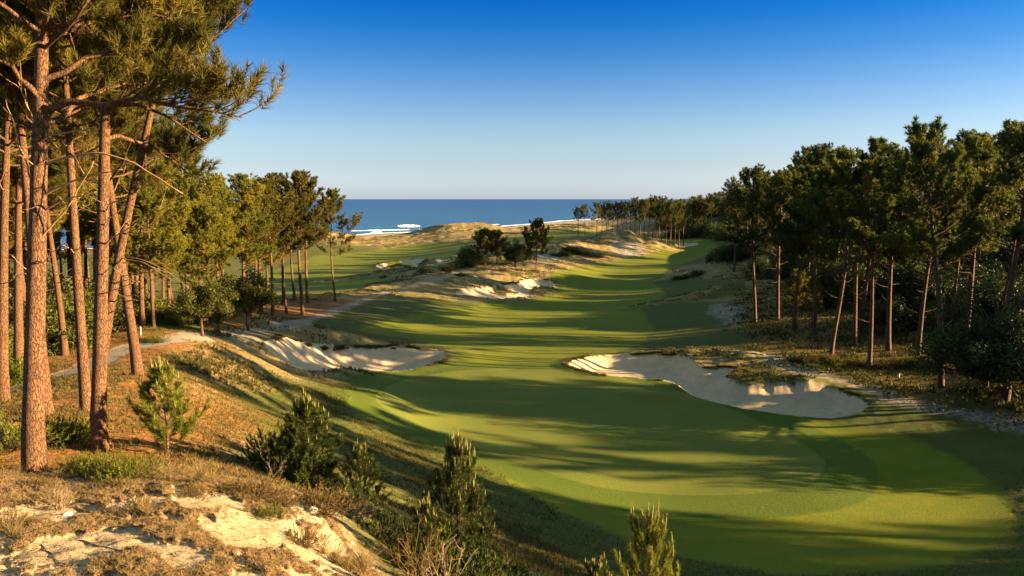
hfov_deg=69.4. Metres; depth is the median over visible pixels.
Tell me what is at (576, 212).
pine tree
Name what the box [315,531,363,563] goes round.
grass tuft
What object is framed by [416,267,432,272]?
bush
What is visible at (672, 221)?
pine tree
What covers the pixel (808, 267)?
pine tree
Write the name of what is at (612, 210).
pine tree
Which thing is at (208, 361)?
dune grass
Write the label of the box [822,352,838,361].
bush
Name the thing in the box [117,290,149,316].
bush
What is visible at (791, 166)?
pine tree
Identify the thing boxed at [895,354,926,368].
bush
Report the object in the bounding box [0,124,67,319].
pine tree
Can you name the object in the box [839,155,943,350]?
pine tree
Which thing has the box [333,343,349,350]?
bush
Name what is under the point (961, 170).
pine tree
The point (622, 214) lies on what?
pine tree
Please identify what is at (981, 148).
pine tree
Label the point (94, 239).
pine tree
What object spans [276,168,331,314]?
pine tree
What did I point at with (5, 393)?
pine tree
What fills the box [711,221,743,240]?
bush
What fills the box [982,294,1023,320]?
bush
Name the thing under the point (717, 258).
bush
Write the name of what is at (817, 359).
bush
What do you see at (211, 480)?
grass tuft
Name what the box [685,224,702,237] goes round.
bush
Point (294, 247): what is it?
pine tree
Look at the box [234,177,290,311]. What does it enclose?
pine tree
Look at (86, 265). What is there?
pine tree
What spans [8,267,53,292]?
bush
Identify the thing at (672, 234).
bush
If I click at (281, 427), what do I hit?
young pine
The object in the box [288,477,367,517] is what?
bush
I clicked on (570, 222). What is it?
beach
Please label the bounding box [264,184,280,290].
pine tree
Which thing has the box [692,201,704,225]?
pine tree
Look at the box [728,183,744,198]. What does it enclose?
pine tree
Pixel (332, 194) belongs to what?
pine tree
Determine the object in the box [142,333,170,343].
bush
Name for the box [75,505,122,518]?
fallen branch
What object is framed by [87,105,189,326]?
pine tree
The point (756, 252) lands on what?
bush
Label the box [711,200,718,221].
pine tree
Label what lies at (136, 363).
pine tree
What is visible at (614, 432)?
putting green
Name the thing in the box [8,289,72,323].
bush
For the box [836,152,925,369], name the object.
pine tree
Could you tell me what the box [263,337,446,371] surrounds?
sand bunker
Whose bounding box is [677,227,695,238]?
bush
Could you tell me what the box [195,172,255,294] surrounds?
pine tree
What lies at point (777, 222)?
pine tree
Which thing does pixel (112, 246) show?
pine tree
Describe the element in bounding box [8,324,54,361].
bush
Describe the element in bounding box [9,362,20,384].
bush
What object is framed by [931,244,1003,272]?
bush
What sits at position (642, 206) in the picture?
pine tree
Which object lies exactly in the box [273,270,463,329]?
dirt track
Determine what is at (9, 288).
bush
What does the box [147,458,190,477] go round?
grass tuft
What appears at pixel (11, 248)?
pine tree
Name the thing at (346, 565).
grass tuft
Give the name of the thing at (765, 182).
pine tree
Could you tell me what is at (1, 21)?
pine tree
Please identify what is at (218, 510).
grass tuft
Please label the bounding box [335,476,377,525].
dead shrub
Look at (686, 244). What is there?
sand bunker
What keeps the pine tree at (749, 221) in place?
on the ground at (690, 321)
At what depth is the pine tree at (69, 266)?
56.82 m
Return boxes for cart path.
[10,321,287,390]
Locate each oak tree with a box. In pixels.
[156,273,239,336]
[192,291,246,333]
[211,261,282,330]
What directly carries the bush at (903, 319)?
on the ground at (690, 321)
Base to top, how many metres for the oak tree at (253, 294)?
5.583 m
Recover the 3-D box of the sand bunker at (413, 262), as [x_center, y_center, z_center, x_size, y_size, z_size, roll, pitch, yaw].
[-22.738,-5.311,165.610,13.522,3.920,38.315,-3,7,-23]
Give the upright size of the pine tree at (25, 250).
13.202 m
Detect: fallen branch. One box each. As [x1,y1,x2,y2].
[16,481,52,489]
[41,544,69,565]
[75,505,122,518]
[82,539,136,551]
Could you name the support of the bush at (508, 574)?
on the ground at (690, 321)
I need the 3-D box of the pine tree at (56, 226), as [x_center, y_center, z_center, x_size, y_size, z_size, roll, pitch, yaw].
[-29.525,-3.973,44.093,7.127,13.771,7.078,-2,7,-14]
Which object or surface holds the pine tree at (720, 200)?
on the ground at (690, 321)
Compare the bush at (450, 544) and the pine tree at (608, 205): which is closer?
the bush at (450, 544)
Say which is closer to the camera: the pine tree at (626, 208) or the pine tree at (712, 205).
the pine tree at (626, 208)
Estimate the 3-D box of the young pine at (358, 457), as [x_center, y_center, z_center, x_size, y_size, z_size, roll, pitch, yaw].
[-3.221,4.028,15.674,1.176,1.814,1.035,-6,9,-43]
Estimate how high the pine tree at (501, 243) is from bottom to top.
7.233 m
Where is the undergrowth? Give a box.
[0,316,1023,506]
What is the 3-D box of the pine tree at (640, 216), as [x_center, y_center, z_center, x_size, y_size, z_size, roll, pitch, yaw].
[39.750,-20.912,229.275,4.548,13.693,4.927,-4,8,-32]
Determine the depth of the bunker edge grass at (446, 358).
61.98 m
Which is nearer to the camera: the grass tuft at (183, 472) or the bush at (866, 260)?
the grass tuft at (183, 472)
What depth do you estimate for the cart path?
38.72 m
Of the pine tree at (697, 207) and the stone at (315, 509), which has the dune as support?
the stone at (315, 509)
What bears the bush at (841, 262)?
on the ground at (690, 321)
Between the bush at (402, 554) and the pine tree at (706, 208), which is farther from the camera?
the pine tree at (706, 208)
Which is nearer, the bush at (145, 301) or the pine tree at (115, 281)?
the pine tree at (115, 281)
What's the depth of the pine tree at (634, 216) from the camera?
233.63 m
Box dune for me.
[0,469,380,575]
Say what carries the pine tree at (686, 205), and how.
on the ground at (690, 321)
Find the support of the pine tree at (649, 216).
on the ground at (690, 321)
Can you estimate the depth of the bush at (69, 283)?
50.32 m
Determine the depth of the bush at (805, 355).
60.98 m
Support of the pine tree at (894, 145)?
on the ground at (690, 321)
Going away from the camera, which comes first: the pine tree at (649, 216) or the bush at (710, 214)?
the pine tree at (649, 216)
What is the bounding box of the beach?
[361,218,607,236]
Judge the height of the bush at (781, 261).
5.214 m
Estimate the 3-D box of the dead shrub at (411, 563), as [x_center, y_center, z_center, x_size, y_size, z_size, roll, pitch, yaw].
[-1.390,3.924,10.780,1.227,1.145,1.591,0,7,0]
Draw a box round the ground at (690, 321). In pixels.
[0,201,1023,575]
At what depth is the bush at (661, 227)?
297.62 m
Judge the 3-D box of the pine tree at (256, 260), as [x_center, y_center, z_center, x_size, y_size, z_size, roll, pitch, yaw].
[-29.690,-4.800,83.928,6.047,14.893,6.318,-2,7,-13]
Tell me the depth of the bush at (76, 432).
15.67 m
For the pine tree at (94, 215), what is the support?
on the ground at (690, 321)
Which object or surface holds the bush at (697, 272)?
on the ground at (690, 321)
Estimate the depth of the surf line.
550.40 m
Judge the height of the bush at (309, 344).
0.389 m
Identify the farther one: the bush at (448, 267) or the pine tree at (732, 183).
the pine tree at (732, 183)
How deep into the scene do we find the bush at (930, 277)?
81.09 m
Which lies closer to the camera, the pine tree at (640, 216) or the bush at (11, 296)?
the bush at (11, 296)
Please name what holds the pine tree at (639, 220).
on the ground at (690, 321)
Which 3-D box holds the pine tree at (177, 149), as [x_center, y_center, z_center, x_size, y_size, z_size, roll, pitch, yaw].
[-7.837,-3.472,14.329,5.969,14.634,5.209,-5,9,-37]
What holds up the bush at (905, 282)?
on the ground at (690, 321)
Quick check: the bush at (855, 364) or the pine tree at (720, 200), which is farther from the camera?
the pine tree at (720, 200)
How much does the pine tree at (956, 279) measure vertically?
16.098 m
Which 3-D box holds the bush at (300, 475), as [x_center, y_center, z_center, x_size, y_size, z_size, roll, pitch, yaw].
[-4.532,3.817,15.611,1.830,0.963,1.953,-1,7,-12]
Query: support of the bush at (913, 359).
on the ground at (690, 321)
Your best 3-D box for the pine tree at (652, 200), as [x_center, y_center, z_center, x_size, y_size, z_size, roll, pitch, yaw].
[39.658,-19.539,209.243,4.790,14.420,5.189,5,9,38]
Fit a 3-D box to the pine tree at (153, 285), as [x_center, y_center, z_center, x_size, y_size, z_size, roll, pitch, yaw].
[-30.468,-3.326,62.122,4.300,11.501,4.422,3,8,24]
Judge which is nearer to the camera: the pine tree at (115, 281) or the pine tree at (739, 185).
the pine tree at (115, 281)
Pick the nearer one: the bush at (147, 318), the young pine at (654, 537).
the young pine at (654, 537)
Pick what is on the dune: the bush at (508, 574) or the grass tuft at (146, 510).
the grass tuft at (146, 510)
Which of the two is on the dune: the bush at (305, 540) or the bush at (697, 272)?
the bush at (305, 540)
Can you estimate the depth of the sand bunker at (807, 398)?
54.01 m
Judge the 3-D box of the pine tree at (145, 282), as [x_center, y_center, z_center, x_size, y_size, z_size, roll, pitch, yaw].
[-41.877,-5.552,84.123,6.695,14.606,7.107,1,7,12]
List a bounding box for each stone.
[61,511,72,515]
[307,506,317,512]
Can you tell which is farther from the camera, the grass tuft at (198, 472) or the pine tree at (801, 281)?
the pine tree at (801, 281)
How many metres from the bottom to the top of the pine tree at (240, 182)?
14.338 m
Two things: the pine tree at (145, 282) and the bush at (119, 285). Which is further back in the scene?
the pine tree at (145, 282)
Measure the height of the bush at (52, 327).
3.363 m
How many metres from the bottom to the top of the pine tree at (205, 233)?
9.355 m
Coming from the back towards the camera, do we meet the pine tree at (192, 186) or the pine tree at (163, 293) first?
the pine tree at (163, 293)
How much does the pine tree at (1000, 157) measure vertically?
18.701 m
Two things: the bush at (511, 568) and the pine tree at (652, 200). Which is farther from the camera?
the pine tree at (652, 200)
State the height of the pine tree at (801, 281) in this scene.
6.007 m
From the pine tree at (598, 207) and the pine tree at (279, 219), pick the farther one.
the pine tree at (598, 207)
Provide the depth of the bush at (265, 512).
10.50 m
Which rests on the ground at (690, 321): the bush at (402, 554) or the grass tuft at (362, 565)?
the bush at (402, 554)
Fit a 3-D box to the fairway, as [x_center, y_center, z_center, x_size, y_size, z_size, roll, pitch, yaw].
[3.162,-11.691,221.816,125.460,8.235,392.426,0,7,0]
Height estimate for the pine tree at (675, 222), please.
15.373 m
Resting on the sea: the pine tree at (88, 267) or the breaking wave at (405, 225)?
the breaking wave at (405, 225)
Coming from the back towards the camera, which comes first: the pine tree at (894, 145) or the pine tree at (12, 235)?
the pine tree at (894, 145)
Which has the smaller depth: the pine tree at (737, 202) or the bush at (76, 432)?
the bush at (76, 432)
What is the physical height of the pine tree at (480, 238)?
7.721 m
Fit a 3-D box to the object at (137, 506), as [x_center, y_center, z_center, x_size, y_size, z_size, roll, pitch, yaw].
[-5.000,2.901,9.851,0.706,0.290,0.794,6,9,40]
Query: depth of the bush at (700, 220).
298.70 m
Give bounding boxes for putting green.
[377,368,825,494]
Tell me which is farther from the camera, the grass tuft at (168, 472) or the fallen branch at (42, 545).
the grass tuft at (168, 472)
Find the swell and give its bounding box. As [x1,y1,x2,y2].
[349,224,437,227]
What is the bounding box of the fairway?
[184,230,1017,575]
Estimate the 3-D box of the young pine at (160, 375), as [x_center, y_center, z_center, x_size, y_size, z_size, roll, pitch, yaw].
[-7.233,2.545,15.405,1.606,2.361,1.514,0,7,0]
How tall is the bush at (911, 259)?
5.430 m
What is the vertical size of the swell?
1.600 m
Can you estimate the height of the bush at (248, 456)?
1.177 m
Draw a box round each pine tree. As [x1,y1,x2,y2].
[0,0,253,453]
[0,0,288,474]
[0,1,67,86]
[0,9,112,415]
[0,14,187,410]
[0,52,145,401]
[0,107,90,364]
[0,115,113,355]
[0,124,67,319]
[0,128,49,246]
[3,129,65,292]
[8,217,23,274]
[8,230,61,282]
[22,232,26,269]
[23,166,92,276]
[31,35,196,375]
[47,224,89,288]
[56,219,95,290]
[65,0,233,420]
[65,163,96,284]
[66,129,157,259]
[77,162,149,281]
[78,207,95,265]
[80,140,173,297]
[80,238,91,281]
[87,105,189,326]
[88,244,95,281]
[90,167,136,287]
[92,185,160,306]
[109,193,192,327]
[110,224,138,292]
[128,183,194,306]
[144,270,148,298]
[152,270,158,300]
[159,142,227,285]
[161,187,172,301]
[162,176,225,286]
[162,271,164,298]
[165,151,234,290]
[179,203,239,325]
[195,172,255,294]
[214,172,277,280]
[220,196,273,282]
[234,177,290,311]
[236,175,298,314]
[262,171,307,304]
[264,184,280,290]
[271,199,310,313]
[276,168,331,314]
[287,176,334,303]
[290,183,301,300]
[308,187,362,300]
[470,227,503,265]
[485,229,511,264]
[521,216,552,267]
[572,206,583,221]
[581,204,589,218]
[590,200,604,234]
[598,204,606,219]
[600,200,613,230]
[606,204,618,229]
[612,200,623,227]
[616,201,628,218]
[623,200,632,229]
[624,201,635,230]
[629,196,641,232]
[632,198,646,233]
[632,204,645,234]
[637,197,650,236]
[643,198,656,236]
[645,194,659,238]
[651,204,663,237]
[654,196,672,241]
[655,203,673,243]
[660,198,684,245]
[666,201,693,248]
[671,202,685,243]
[681,202,694,244]
[688,203,697,225]
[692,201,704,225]
[702,204,711,223]
[707,202,717,216]
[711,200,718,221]
[717,188,750,271]
[718,162,789,323]
[721,175,741,194]
[723,198,730,213]
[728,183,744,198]
[732,184,761,231]
[744,169,810,319]
[754,169,781,252]
[767,181,838,329]
[772,164,845,334]
[779,159,798,211]
[784,145,818,196]
[784,268,812,322]
[789,144,888,354]
[790,142,837,269]
[802,171,838,300]
[802,278,823,328]
[828,167,890,344]
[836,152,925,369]
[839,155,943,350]
[851,159,895,331]
[852,136,903,324]
[876,114,1018,387]
[883,148,993,357]
[892,142,903,152]
[910,133,950,206]
[934,133,1020,333]
[938,159,996,327]
[941,127,980,225]
[959,131,1020,272]
[961,117,1023,382]
[980,139,1023,314]
[1006,122,1023,244]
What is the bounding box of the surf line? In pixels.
[62,219,587,249]
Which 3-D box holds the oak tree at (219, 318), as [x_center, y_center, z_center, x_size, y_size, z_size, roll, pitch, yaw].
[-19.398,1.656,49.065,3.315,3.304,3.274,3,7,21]
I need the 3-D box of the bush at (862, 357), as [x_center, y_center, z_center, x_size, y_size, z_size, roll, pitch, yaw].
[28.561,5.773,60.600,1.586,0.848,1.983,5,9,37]
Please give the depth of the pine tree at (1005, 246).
66.29 m
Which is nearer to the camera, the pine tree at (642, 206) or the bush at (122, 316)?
the bush at (122, 316)
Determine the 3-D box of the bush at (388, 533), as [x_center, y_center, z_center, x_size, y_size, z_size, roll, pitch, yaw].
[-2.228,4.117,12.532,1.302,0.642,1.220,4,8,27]
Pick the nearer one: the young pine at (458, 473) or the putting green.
the young pine at (458, 473)
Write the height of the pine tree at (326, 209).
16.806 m
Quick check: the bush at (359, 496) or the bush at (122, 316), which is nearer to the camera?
the bush at (359, 496)
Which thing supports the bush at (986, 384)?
on the ground at (690, 321)
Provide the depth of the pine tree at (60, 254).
80.75 m
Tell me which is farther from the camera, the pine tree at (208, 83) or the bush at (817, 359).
the bush at (817, 359)
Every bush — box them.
[0,410,77,459]
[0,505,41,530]
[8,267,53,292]
[8,280,69,307]
[8,286,116,350]
[8,289,13,311]
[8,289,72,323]
[8,295,118,357]
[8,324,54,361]
[9,353,52,385]
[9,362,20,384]
[9,410,89,449]
[11,269,120,314]
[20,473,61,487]
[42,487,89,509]
[45,415,112,449]
[46,285,135,329]
[47,275,120,294]
[51,446,110,472]
[55,284,133,319]
[67,446,152,483]
[83,270,146,293]
[89,444,174,482]
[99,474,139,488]
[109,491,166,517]
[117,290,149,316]
[132,298,177,324]
[135,286,160,307]
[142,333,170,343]
[147,304,192,326]
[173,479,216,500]
[182,314,205,324]
[213,483,238,493]
[223,467,286,503]
[228,426,323,467]
[234,560,254,573]
[235,427,338,490]
[253,500,287,522]
[262,450,339,494]
[263,487,299,509]
[270,335,283,341]
[283,522,336,549]
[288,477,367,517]
[304,342,313,346]
[320,345,329,350]
[328,479,394,518]
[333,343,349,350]
[364,513,426,550]
[382,537,454,575]
[394,522,451,551]
[397,524,509,575]
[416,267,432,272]
[432,555,519,575]
[435,527,529,575]
[438,264,457,271]
[447,244,495,268]
[454,272,468,276]
[468,551,528,575]
[468,567,525,575]
[497,236,537,266]
[550,253,562,256]
[558,250,572,255]
[561,245,580,251]
[572,247,593,254]
[581,251,598,257]
[594,253,604,257]
[652,217,701,229]
[662,229,680,238]
[669,275,681,279]
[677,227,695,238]
[680,273,695,278]
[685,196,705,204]
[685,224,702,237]
[686,215,709,225]
[688,269,704,275]
[693,223,711,237]
[701,207,720,217]
[701,222,722,238]
[705,253,716,261]
[707,243,733,262]
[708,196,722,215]
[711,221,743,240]
[715,209,740,225]
[715,242,757,260]
[726,241,766,258]
[739,254,780,278]
[757,243,847,278]
[764,252,805,278]
[767,246,789,260]
[774,237,870,274]
[780,259,864,302]
[782,259,894,313]
[790,354,812,364]
[796,235,887,274]
[803,353,820,361]
[804,352,827,361]
[810,351,829,361]
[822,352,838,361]
[824,356,846,366]
[848,358,866,366]
[850,271,905,307]
[853,355,866,361]
[858,293,954,337]
[859,359,884,368]
[862,261,958,306]
[874,260,914,280]
[879,361,899,369]
[883,261,961,308]
[883,358,910,368]
[894,360,908,368]
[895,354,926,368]
[896,249,941,267]
[905,264,984,308]
[905,351,927,365]
[908,268,1023,402]
[926,325,1023,392]
[928,283,1016,323]
[929,258,1023,322]
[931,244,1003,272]
[931,272,978,298]
[955,238,1023,273]
[959,246,1023,278]
[980,239,1023,276]
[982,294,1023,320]
[1006,264,1023,285]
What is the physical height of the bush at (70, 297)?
3.540 m
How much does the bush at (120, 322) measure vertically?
3.363 m
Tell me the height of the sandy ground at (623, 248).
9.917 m
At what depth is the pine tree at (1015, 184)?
85.53 m
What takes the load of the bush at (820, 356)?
on the ground at (690, 321)
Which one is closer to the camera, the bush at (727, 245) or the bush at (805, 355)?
the bush at (805, 355)
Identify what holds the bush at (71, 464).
on the ground at (690, 321)
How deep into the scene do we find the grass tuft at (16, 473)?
11.90 m
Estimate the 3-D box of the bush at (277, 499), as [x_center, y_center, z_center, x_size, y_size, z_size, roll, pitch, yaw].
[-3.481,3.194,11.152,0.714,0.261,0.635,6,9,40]
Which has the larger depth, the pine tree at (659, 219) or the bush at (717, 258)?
the pine tree at (659, 219)
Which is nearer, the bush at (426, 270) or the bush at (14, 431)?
the bush at (14, 431)
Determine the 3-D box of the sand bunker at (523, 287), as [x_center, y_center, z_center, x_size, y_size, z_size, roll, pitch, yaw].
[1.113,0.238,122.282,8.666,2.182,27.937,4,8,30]
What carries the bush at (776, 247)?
on the ground at (690, 321)
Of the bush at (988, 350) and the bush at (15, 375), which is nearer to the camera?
the bush at (15, 375)
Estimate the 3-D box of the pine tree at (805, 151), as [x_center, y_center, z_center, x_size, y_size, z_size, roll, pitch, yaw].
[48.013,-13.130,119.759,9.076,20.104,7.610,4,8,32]
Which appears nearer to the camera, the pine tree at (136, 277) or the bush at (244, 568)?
the bush at (244, 568)
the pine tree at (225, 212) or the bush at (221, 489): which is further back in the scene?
the pine tree at (225, 212)
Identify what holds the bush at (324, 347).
on the sand bunker at (302, 355)
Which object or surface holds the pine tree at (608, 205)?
on the ground at (690, 321)
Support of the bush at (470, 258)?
on the ground at (690, 321)
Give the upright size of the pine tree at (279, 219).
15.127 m
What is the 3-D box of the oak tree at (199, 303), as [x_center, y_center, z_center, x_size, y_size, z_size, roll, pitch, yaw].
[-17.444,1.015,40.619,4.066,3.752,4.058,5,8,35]
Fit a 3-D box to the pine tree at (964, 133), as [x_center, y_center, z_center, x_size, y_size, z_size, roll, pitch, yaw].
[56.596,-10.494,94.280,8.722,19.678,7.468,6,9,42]
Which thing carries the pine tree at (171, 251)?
on the ground at (690, 321)
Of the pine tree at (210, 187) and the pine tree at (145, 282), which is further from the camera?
the pine tree at (145, 282)
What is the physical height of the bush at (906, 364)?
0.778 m
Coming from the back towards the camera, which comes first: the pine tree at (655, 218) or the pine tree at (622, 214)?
the pine tree at (655, 218)
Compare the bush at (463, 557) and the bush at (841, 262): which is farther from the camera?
the bush at (841, 262)
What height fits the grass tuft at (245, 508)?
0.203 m
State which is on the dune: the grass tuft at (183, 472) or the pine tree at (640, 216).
the grass tuft at (183, 472)
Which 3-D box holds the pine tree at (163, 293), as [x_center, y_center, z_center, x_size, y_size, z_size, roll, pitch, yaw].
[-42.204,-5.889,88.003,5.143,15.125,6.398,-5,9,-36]
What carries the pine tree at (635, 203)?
on the ground at (690, 321)
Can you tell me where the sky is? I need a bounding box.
[133,0,1023,198]
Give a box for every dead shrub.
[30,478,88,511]
[260,454,285,479]
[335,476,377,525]
[377,515,458,575]
[401,536,474,575]
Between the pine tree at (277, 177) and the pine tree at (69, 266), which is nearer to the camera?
the pine tree at (69, 266)
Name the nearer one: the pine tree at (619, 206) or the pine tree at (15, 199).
the pine tree at (15, 199)
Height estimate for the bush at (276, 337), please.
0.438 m
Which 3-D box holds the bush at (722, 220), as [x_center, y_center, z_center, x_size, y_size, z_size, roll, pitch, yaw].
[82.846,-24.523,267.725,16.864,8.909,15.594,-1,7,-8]
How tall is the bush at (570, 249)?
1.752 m
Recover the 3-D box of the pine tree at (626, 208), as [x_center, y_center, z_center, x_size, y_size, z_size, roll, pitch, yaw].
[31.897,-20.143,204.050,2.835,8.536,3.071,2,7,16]
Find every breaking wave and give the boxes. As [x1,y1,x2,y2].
[354,229,408,230]
[397,224,419,226]
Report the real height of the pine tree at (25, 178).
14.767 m
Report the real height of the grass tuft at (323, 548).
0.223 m
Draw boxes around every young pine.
[124,355,211,452]
[265,411,311,462]
[266,389,344,484]
[329,438,391,513]
[387,492,453,572]
[406,425,497,556]
[567,550,614,575]
[612,499,682,575]
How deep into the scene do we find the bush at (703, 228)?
257.65 m
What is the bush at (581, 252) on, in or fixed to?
on the ground at (690, 321)
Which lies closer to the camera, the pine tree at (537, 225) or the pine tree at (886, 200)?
the pine tree at (886, 200)
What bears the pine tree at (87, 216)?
on the ground at (690, 321)
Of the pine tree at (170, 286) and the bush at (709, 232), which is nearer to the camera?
the pine tree at (170, 286)
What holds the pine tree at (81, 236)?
on the ground at (690, 321)
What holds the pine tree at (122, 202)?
on the ground at (690, 321)
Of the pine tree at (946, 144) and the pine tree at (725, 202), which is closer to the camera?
the pine tree at (946, 144)
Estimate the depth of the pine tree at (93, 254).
80.20 m
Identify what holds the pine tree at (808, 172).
on the ground at (690, 321)
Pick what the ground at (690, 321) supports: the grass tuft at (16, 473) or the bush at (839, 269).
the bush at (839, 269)
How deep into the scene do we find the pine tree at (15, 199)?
29.95 m
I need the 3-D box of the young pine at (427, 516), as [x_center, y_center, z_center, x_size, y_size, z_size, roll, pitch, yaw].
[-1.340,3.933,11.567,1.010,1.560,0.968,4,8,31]
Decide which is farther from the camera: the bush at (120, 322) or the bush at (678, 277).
the bush at (678, 277)
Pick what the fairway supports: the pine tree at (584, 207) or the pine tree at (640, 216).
the pine tree at (584, 207)
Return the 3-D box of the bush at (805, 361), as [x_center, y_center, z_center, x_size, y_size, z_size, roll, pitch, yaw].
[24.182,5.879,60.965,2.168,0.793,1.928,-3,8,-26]
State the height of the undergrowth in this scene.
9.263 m
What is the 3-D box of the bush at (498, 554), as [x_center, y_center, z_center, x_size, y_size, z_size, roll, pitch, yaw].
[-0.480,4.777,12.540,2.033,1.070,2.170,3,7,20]
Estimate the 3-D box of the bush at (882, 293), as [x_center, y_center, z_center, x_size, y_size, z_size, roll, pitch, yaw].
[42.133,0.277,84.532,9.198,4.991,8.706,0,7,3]
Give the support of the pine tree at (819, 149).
on the ground at (690, 321)
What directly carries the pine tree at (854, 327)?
on the ground at (690, 321)
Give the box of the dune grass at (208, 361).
[87,222,841,394]
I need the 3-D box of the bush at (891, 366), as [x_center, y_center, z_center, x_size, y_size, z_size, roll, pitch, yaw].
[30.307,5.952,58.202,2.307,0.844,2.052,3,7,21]
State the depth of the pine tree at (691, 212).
278.14 m
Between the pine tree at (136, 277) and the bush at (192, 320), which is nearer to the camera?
the bush at (192, 320)
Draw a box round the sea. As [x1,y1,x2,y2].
[54,199,687,250]
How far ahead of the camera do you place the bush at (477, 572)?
11.32 m
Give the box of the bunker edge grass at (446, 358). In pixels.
[274,258,859,396]
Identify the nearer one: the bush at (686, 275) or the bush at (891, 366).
the bush at (891, 366)
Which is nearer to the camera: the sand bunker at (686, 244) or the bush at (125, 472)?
the bush at (125, 472)
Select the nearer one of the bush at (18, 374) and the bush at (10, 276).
the bush at (18, 374)
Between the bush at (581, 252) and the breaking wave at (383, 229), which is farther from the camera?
the breaking wave at (383, 229)
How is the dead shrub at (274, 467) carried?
on the ground at (690, 321)
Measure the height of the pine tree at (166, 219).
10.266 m
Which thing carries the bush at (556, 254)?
on the ground at (690, 321)
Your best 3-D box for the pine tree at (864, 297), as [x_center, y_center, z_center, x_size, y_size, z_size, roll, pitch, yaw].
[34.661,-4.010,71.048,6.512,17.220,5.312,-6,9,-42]
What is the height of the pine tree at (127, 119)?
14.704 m
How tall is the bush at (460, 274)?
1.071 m
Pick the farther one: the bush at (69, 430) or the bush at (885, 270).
the bush at (885, 270)
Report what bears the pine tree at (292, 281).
on the ground at (690, 321)
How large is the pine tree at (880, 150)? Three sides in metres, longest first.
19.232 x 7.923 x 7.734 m
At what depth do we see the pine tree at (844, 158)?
61.41 m
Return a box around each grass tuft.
[0,504,31,536]
[6,466,29,475]
[40,465,67,477]
[121,495,162,514]
[145,455,223,480]
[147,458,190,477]
[178,464,196,475]
[199,465,240,483]
[206,501,222,512]
[237,498,253,512]
[313,533,331,554]
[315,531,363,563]
[324,541,367,570]
[340,517,421,575]
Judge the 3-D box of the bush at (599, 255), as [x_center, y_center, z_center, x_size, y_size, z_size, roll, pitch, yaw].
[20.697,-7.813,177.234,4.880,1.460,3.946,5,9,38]
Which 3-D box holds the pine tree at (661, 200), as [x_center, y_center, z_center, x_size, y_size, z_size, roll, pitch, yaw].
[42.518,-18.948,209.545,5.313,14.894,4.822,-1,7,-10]
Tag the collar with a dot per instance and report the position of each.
(849, 477)
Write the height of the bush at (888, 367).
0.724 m
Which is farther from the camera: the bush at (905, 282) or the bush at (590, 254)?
the bush at (590, 254)
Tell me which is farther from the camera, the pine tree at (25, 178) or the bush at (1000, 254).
the bush at (1000, 254)
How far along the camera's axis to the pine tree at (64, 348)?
34.65 m
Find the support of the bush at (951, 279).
on the ground at (690, 321)
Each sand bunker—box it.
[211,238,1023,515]
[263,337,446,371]
[376,258,453,268]
[457,279,552,298]
[569,354,865,417]
[676,243,697,245]
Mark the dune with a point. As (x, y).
(253, 538)
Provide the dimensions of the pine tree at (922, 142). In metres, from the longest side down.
19.574 x 8.304 x 7.948 m
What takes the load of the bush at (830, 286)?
on the ground at (690, 321)
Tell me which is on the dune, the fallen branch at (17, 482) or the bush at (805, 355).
the fallen branch at (17, 482)
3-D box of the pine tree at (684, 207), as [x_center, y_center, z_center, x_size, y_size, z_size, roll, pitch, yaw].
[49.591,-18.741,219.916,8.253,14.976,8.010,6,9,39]
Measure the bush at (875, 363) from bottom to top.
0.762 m
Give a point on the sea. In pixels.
(498, 212)
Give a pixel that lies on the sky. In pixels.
(383, 99)
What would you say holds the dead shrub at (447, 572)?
on the ground at (690, 321)
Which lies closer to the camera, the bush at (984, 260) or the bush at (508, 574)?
the bush at (508, 574)
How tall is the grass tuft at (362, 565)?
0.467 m
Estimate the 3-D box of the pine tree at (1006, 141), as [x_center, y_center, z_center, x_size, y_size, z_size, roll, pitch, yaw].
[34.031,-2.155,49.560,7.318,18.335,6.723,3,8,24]
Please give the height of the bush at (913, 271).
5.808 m
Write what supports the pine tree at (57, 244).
on the ground at (690, 321)
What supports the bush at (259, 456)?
on the ground at (690, 321)
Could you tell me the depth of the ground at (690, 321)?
50.00 m
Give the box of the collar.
[333,363,878,518]
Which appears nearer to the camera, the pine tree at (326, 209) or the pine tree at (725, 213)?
the pine tree at (326, 209)
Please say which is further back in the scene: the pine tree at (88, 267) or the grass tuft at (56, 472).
the pine tree at (88, 267)
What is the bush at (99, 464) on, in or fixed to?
on the dune
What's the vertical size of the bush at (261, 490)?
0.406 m

